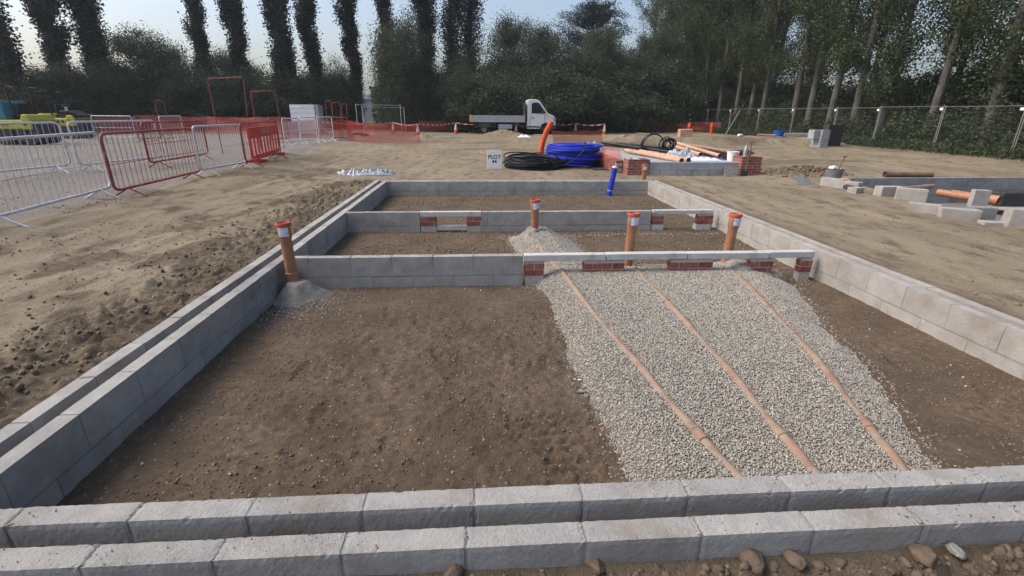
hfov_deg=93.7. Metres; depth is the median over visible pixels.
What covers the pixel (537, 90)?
broad tree
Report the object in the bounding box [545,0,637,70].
pine tree
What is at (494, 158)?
plot sign
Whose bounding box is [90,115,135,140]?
crowd barrier
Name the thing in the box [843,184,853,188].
loose pipe
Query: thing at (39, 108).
broad tree
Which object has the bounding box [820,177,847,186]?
concrete block
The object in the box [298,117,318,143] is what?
crowd barrier
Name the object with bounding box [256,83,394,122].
tree belt
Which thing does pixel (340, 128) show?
crowd barrier
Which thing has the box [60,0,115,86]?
poplar tree
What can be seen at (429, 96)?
broad tree
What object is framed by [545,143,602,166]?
blue pipe coil
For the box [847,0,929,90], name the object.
tall poplar tree
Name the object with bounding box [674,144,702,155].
loose pipe
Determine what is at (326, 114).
upended barrier
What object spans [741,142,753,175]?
spade
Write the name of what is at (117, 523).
block wall
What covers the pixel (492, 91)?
broad tree
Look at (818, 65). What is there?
tall poplar tree
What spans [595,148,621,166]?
pink netting
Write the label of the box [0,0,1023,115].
sky
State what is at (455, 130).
traffic cone
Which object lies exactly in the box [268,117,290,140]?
crowd barrier
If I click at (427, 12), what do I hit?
poplar tree
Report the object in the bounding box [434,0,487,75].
poplar tree
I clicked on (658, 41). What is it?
broad tree
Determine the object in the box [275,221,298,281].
riser pipe
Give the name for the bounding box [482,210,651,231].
block wall
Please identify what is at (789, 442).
drain pipe
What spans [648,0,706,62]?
tall poplar tree
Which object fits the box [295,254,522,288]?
block wall
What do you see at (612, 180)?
service pipe
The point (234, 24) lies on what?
poplar tree
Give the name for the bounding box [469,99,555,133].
flatbed truck
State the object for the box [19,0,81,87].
poplar tree
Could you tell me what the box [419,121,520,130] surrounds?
netting fence
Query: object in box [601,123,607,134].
traffic cone
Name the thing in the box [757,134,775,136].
loose pipe
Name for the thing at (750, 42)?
tall poplar tree
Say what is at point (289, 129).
wrapped pallet
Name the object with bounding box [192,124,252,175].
crowd barrier
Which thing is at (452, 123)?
barrier tape
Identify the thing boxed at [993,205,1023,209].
concrete block
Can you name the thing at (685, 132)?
stone block
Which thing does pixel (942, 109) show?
fence panel
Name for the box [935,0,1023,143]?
tall poplar tree
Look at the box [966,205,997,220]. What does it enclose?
concrete block
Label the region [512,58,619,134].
broad tree
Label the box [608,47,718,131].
broad tree
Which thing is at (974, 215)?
concrete block
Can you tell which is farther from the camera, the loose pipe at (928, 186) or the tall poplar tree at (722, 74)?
the tall poplar tree at (722, 74)
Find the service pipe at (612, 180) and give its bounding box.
[606,166,617,195]
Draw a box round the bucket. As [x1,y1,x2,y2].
[727,151,738,160]
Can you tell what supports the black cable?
on the ground
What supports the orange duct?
in the ground
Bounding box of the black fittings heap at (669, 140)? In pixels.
[659,136,676,150]
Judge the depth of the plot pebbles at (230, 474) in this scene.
3.48 m
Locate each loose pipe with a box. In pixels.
[601,141,669,152]
[603,144,665,150]
[615,142,674,149]
[624,149,683,161]
[639,149,690,161]
[674,141,741,154]
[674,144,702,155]
[677,142,721,157]
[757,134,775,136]
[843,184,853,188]
[882,172,933,177]
[903,184,934,188]
[936,189,969,199]
[952,190,1001,205]
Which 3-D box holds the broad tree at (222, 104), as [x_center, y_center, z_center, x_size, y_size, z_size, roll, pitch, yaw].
[-25.820,-15.565,40.487,9.315,5.968,8.656,-11,23,-29]
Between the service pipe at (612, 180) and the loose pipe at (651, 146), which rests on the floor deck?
the loose pipe at (651, 146)
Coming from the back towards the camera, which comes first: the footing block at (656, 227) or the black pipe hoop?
the black pipe hoop
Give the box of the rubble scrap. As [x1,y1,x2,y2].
[436,134,463,137]
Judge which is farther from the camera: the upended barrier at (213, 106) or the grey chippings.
the upended barrier at (213, 106)
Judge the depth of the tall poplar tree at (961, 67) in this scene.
30.21 m
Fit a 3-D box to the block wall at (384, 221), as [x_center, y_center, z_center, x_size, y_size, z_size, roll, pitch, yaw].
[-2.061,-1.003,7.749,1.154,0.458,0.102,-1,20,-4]
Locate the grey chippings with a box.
[244,288,389,335]
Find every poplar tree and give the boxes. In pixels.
[0,0,32,98]
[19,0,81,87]
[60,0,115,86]
[177,0,213,79]
[213,0,250,118]
[257,0,301,119]
[291,0,325,93]
[329,0,365,126]
[371,0,395,115]
[408,0,440,66]
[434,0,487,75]
[631,0,672,45]
[638,0,681,62]
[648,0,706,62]
[670,0,722,86]
[680,0,739,124]
[684,0,748,121]
[712,0,768,125]
[726,0,802,126]
[736,0,807,129]
[760,1,805,91]
[765,0,846,128]
[780,0,843,87]
[784,0,866,131]
[798,0,877,124]
[821,0,921,135]
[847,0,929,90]
[848,0,957,134]
[909,0,1010,139]
[924,0,1019,110]
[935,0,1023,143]
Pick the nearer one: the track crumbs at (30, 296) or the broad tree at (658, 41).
the track crumbs at (30, 296)
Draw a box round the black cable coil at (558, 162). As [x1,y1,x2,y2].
[543,157,566,165]
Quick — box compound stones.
[0,149,281,209]
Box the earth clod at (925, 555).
[907,543,937,568]
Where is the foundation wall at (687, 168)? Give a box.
[649,162,738,175]
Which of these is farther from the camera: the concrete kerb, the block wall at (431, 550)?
the concrete kerb
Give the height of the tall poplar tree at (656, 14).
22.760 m
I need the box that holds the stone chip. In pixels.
[944,542,966,559]
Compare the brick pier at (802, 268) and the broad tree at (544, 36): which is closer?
the brick pier at (802, 268)
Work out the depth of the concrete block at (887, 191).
9.84 m
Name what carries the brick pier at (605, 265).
on the ground
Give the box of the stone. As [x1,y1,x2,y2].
[577,389,586,393]
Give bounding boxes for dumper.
[0,85,63,144]
[37,90,99,138]
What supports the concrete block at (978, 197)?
on the ground
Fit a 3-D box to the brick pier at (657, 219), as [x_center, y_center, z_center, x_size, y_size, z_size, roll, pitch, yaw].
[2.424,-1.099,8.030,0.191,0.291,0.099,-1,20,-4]
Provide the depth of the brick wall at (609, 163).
13.92 m
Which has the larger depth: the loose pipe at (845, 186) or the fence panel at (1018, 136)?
the fence panel at (1018, 136)
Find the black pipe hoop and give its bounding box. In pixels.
[640,133,664,152]
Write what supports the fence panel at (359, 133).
on the ground
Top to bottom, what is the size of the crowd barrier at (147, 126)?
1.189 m
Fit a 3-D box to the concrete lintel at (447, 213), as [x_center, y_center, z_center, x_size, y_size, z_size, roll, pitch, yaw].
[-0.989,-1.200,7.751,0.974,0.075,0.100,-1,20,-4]
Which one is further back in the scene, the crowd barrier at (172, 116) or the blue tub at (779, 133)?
the blue tub at (779, 133)
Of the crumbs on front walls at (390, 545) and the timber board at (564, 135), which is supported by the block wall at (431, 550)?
the crumbs on front walls at (390, 545)
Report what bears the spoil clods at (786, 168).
on the ground
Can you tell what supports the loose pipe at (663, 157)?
on the floor deck
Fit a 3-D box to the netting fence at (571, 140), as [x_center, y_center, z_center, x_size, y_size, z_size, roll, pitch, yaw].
[3.446,-7.881,25.064,3.375,0.820,0.093,-11,23,-28]
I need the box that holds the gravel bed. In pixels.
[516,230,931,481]
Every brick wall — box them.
[593,152,622,172]
[637,150,753,159]
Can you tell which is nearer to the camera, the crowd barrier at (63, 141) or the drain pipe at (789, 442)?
the drain pipe at (789, 442)
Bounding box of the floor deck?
[599,150,732,161]
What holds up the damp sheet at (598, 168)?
on the ground
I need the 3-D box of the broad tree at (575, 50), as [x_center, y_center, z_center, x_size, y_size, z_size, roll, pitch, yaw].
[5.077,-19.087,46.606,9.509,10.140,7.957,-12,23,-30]
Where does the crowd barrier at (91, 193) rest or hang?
on the ground
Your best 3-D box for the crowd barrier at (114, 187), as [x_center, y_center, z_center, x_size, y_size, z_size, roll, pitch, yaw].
[-7.354,-2.679,10.006,0.617,1.189,3.218,-2,20,-6]
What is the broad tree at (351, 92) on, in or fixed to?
on the ground
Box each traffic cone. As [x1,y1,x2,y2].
[452,122,459,133]
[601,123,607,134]
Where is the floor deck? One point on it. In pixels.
(623, 154)
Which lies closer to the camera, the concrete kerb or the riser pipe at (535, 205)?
the riser pipe at (535, 205)
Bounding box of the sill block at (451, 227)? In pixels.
[437,225,466,229]
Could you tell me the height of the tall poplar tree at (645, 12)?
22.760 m
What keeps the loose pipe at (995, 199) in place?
on the ground
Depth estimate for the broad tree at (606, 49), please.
42.72 m
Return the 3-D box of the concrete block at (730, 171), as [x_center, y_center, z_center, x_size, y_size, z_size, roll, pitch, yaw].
[5.933,-3.147,12.997,0.380,0.330,0.025,5,0,-6]
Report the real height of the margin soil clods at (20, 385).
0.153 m
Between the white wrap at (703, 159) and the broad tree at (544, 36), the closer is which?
the white wrap at (703, 159)
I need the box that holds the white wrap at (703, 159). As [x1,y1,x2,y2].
[691,157,721,160]
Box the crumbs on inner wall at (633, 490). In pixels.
[29,467,1018,517]
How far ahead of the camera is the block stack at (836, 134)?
25.69 m
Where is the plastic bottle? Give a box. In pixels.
[743,145,747,156]
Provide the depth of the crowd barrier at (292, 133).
21.24 m
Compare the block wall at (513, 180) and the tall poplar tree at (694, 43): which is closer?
the block wall at (513, 180)
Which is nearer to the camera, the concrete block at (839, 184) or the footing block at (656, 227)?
the footing block at (656, 227)
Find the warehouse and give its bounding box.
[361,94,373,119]
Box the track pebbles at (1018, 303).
[652,165,1023,310]
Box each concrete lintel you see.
[420,211,480,216]
[524,252,605,260]
[605,251,687,259]
[652,209,713,213]
[685,250,768,258]
[766,249,814,257]
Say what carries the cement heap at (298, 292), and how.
on the ground
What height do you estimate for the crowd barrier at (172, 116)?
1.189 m
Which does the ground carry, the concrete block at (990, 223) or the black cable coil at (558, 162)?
the concrete block at (990, 223)
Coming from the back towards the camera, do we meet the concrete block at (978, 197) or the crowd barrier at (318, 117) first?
the crowd barrier at (318, 117)
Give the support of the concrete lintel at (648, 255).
on the brick pier at (605, 265)
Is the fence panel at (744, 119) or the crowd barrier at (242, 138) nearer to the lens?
the crowd barrier at (242, 138)
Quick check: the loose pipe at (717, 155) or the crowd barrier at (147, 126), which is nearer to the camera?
the loose pipe at (717, 155)
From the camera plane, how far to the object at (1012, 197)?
10.33 m
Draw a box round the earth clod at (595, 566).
[584,558,604,575]
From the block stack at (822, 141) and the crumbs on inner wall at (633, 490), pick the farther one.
the block stack at (822, 141)
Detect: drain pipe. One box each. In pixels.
[539,247,744,477]
[632,265,821,473]
[732,269,908,470]
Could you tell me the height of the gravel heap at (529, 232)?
0.306 m
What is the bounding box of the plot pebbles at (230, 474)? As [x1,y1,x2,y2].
[122,230,1005,492]
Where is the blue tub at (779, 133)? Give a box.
[773,130,785,136]
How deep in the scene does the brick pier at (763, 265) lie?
5.62 m
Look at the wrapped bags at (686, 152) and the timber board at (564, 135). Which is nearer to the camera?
the wrapped bags at (686, 152)
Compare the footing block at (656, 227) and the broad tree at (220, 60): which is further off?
the broad tree at (220, 60)
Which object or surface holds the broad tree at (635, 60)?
on the ground
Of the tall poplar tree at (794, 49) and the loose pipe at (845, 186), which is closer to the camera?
the loose pipe at (845, 186)
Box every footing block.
[650,224,662,229]
[692,223,709,229]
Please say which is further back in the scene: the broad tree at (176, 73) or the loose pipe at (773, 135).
the broad tree at (176, 73)
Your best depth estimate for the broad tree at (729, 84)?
52.08 m
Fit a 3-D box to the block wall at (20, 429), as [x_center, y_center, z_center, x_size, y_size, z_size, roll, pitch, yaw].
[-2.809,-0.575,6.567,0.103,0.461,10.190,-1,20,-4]
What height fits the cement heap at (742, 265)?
0.139 m
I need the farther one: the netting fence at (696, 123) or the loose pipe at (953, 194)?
the netting fence at (696, 123)
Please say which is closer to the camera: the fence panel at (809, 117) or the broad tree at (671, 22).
the fence panel at (809, 117)
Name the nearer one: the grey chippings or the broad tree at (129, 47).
the grey chippings
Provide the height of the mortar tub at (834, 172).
0.512 m
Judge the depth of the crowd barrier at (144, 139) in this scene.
13.30 m
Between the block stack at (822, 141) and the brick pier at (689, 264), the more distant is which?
the block stack at (822, 141)
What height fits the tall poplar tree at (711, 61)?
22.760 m
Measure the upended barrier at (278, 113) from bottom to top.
2.224 m
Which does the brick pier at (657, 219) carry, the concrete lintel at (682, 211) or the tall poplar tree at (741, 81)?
the concrete lintel at (682, 211)
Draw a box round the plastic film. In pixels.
[337,168,366,175]
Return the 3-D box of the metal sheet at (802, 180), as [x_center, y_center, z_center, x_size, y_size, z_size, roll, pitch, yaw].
[6.976,-2.547,11.486,0.497,0.045,0.363,-12,51,-30]
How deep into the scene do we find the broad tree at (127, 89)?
36.91 m
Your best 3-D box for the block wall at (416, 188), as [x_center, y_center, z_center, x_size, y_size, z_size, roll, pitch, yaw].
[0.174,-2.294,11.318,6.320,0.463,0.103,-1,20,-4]
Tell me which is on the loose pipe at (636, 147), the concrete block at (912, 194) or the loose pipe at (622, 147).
the loose pipe at (622, 147)
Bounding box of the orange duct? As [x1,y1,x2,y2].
[538,120,553,153]
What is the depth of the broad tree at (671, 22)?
55.15 m
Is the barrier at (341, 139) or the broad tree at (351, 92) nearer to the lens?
the barrier at (341, 139)
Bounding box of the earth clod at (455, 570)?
[443,564,463,575]
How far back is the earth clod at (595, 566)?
1.81 m
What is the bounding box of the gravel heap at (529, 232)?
[522,226,541,240]
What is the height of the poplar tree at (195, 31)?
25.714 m
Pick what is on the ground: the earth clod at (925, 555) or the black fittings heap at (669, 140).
the earth clod at (925, 555)
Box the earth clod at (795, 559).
[782,549,806,570]
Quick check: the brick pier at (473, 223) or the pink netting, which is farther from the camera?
the pink netting
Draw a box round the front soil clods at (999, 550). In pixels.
[491,543,1023,575]
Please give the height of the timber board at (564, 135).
0.064 m
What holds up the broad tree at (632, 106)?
on the ground
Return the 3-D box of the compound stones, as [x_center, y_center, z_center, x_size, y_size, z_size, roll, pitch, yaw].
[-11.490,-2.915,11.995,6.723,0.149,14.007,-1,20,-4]
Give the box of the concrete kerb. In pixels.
[784,133,807,135]
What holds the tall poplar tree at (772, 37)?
on the ground
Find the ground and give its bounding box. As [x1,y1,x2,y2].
[0,118,1023,575]
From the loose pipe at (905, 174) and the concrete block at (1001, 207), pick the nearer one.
the concrete block at (1001, 207)
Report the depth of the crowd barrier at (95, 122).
12.28 m
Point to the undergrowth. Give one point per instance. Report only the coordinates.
(958, 91)
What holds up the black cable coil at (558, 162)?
on the black pipe coil at (525, 161)
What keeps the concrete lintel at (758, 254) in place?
on the brick pier at (689, 264)
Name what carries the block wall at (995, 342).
on the ground
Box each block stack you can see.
[807,130,820,138]
[810,130,830,147]
[823,125,844,145]
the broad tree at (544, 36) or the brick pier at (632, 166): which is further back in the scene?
the broad tree at (544, 36)
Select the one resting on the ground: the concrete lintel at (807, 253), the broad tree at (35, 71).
the broad tree at (35, 71)
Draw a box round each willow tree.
[362,0,446,130]
[415,62,488,132]
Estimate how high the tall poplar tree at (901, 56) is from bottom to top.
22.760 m
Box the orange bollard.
[708,122,713,133]
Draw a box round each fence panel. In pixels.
[353,104,401,134]
[360,107,404,135]
[706,109,730,132]
[728,108,759,135]
[756,107,794,132]
[790,107,837,132]
[834,106,880,145]
[872,105,944,151]
[934,105,1023,157]
[1013,119,1023,154]
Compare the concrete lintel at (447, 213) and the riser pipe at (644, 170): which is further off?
the riser pipe at (644, 170)
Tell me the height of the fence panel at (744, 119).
2.060 m
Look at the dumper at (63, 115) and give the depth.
24.83 m
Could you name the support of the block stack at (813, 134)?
on the block stack at (822, 141)
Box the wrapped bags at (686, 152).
[667,145,696,157]
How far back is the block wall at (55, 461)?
2.95 m
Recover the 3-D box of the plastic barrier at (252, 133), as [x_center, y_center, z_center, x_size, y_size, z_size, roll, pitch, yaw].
[-7.979,-4.715,15.571,0.500,1.020,3.829,-4,21,-13]
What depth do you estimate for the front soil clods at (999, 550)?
1.84 m
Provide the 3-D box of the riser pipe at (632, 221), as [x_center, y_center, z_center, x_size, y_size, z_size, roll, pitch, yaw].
[1.403,-0.451,5.740,0.154,0.902,0.154,1,20,-4]
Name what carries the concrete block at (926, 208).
on the ground
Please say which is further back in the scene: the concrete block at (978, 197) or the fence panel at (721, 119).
the fence panel at (721, 119)
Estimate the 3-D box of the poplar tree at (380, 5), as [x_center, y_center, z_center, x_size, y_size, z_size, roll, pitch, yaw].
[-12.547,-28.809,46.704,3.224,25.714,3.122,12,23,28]
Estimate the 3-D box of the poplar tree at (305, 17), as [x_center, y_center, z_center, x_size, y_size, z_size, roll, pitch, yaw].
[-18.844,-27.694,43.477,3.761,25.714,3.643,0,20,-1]
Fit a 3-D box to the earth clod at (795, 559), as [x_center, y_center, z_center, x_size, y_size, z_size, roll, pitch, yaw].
[1.098,1.050,1.869,0.074,0.060,0.107,2,27,-10]
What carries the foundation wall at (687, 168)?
on the ground
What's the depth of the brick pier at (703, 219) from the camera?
8.02 m
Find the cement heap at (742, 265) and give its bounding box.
[713,259,776,275]
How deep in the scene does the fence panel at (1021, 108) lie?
20.58 m
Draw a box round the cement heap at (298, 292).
[273,279,331,306]
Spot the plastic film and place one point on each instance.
(353, 172)
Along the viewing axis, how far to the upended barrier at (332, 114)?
27.23 m
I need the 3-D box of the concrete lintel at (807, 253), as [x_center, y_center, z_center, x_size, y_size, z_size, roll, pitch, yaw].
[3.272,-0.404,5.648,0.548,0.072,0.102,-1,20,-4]
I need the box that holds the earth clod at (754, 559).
[738,547,764,575]
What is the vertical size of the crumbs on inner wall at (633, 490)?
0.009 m
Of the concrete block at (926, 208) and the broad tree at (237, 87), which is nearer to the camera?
the concrete block at (926, 208)
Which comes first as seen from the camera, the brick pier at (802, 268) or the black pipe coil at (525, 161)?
the brick pier at (802, 268)
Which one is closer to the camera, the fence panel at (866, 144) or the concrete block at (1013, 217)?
the concrete block at (1013, 217)
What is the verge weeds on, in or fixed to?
on the ground
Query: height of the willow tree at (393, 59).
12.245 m
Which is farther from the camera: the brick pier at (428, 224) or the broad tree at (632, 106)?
the broad tree at (632, 106)
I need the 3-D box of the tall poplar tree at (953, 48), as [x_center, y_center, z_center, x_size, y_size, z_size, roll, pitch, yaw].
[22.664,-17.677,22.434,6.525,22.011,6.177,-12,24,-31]
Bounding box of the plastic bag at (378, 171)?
[364,166,395,174]
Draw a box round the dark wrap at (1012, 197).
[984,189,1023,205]
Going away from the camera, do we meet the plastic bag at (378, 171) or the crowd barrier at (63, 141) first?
the crowd barrier at (63, 141)
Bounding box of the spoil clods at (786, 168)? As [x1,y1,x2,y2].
[760,164,863,177]
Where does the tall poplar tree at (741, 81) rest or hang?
on the ground
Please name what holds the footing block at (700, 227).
on the ground
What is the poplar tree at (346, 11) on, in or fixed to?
on the ground
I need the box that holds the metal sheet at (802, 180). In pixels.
[792,176,814,185]
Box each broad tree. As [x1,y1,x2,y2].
[0,59,131,120]
[0,62,86,113]
[27,52,155,130]
[70,48,184,129]
[71,20,194,95]
[126,51,225,128]
[140,64,263,130]
[187,42,266,118]
[207,56,325,129]
[259,59,353,127]
[304,49,366,123]
[319,60,372,128]
[399,56,455,129]
[437,37,506,123]
[441,64,534,133]
[470,9,554,123]
[487,59,581,133]
[501,17,593,123]
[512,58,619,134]
[541,37,599,80]
[560,20,636,131]
[568,61,673,132]
[594,40,664,120]
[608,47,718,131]
[631,25,699,124]
[634,0,732,90]
[678,0,787,118]
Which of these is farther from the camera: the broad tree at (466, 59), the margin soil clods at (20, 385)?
the broad tree at (466, 59)
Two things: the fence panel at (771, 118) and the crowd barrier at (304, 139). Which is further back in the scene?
the fence panel at (771, 118)
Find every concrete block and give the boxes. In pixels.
[724,165,737,176]
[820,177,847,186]
[834,180,862,188]
[847,186,863,193]
[873,186,902,196]
[894,187,928,202]
[906,201,941,214]
[936,206,982,222]
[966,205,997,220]
[967,189,991,205]
[976,220,1004,225]
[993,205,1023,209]
[1000,207,1023,226]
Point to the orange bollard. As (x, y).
(711, 127)
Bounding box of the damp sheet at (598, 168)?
[590,167,622,170]
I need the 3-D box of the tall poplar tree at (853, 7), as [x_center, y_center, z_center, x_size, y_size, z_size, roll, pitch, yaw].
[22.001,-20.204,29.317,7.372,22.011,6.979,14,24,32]
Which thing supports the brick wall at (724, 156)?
on the ground
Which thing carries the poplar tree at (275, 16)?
on the ground
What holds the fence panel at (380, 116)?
on the ground
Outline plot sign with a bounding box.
[487,146,501,168]
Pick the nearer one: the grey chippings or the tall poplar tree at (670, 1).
the grey chippings
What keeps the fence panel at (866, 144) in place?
on the ground
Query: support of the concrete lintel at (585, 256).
on the brick pier at (534, 272)
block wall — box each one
[0,180,379,457]
[0,182,387,508]
[0,465,1023,548]
[0,501,1023,575]
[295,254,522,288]
[346,211,420,232]
[380,180,652,182]
[382,181,647,195]
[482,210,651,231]
[647,181,1023,379]
[653,180,1023,327]
[850,177,1023,202]
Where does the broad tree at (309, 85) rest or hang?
on the ground
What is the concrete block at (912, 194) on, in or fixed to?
on the ground
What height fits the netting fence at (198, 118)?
1.190 m
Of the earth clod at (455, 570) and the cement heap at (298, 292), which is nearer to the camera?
the earth clod at (455, 570)
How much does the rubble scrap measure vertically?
0.198 m
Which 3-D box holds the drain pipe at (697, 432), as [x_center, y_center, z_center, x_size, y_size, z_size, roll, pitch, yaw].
[0.787,0.271,4.321,0.099,0.128,4.505,-3,20,-10]
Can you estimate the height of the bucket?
0.260 m
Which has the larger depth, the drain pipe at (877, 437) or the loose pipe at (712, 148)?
the loose pipe at (712, 148)
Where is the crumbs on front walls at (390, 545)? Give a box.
[1,501,1020,566]
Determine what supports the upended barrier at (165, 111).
on the ground
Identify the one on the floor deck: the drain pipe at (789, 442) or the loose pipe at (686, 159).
the loose pipe at (686, 159)
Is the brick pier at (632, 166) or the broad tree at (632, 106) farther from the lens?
the broad tree at (632, 106)
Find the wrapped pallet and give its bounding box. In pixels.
[277,122,298,134]
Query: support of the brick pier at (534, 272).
on the ground
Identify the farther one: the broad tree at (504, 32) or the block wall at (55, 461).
the broad tree at (504, 32)
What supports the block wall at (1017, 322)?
on the ground
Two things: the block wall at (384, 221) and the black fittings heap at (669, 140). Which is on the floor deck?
the black fittings heap at (669, 140)
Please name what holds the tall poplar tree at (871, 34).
on the ground
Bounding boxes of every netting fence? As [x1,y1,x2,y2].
[94,116,279,134]
[278,120,340,137]
[346,121,420,142]
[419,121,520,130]
[552,129,602,143]
[561,121,720,130]
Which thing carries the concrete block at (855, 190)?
on the ground
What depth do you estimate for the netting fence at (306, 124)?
27.71 m
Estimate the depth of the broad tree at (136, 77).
39.17 m
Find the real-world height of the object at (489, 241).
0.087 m
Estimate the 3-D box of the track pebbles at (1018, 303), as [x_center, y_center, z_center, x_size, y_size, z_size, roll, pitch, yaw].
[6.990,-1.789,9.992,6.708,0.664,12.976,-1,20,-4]
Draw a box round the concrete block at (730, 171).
[724,165,737,176]
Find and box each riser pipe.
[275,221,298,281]
[530,198,540,227]
[624,212,640,266]
[641,164,647,179]
[721,212,742,262]
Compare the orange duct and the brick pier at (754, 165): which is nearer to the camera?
the brick pier at (754, 165)
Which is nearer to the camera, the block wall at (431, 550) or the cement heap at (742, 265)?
the block wall at (431, 550)
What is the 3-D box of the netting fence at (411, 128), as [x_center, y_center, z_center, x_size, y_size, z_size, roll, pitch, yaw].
[-6.607,-8.093,24.898,3.737,1.122,0.359,-6,21,-18]
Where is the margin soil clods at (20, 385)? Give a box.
[0,183,365,393]
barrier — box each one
[0,121,70,172]
[0,131,121,226]
[67,120,164,171]
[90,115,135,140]
[99,127,205,196]
[134,115,165,142]
[140,120,211,167]
[154,99,170,135]
[158,115,189,141]
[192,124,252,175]
[207,77,248,153]
[239,120,287,166]
[246,125,284,162]
[250,90,284,148]
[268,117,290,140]
[281,118,303,145]
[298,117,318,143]
[317,116,336,142]
[325,100,333,138]
[332,102,341,131]
[332,117,347,139]
[335,120,352,140]
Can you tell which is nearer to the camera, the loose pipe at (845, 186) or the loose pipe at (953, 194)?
the loose pipe at (953, 194)
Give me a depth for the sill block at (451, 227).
7.80 m
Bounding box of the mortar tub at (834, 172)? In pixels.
[825,156,846,177]
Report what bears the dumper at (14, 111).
on the ground
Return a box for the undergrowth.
[685,59,1023,151]
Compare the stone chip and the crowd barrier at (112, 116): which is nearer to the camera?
the stone chip
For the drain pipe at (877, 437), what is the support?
in the gravel bed
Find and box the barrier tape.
[322,121,603,125]
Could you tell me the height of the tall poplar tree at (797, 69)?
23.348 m
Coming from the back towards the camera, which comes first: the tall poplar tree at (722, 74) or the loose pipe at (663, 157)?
the tall poplar tree at (722, 74)
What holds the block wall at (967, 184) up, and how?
on the ground
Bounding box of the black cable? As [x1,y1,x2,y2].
[543,142,585,168]
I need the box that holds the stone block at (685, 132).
[678,129,692,136]
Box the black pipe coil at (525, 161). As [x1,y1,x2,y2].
[502,152,561,169]
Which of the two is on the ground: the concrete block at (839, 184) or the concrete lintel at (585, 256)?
the concrete block at (839, 184)
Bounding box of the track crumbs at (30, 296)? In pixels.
[0,171,348,370]
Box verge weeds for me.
[685,126,1023,160]
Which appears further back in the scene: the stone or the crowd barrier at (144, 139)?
the crowd barrier at (144, 139)
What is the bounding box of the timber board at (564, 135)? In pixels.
[534,134,596,136]
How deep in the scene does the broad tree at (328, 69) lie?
47.56 m
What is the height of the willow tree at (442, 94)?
6.931 m
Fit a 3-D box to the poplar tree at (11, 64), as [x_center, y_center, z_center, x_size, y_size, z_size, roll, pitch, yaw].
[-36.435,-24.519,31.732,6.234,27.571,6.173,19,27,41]
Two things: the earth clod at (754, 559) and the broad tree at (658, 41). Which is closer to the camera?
the earth clod at (754, 559)
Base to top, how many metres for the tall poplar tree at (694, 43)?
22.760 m
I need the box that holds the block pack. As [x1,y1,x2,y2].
[289,105,324,134]
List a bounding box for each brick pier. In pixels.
[420,217,436,231]
[467,216,480,231]
[524,261,543,284]
[582,260,624,271]
[623,158,649,174]
[650,213,663,224]
[667,259,712,270]
[694,214,713,228]
[733,156,762,175]
[746,258,773,272]
[793,258,812,280]
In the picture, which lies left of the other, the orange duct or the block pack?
the block pack
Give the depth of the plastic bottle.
13.09 m
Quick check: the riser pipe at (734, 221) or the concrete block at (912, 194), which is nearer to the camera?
the riser pipe at (734, 221)

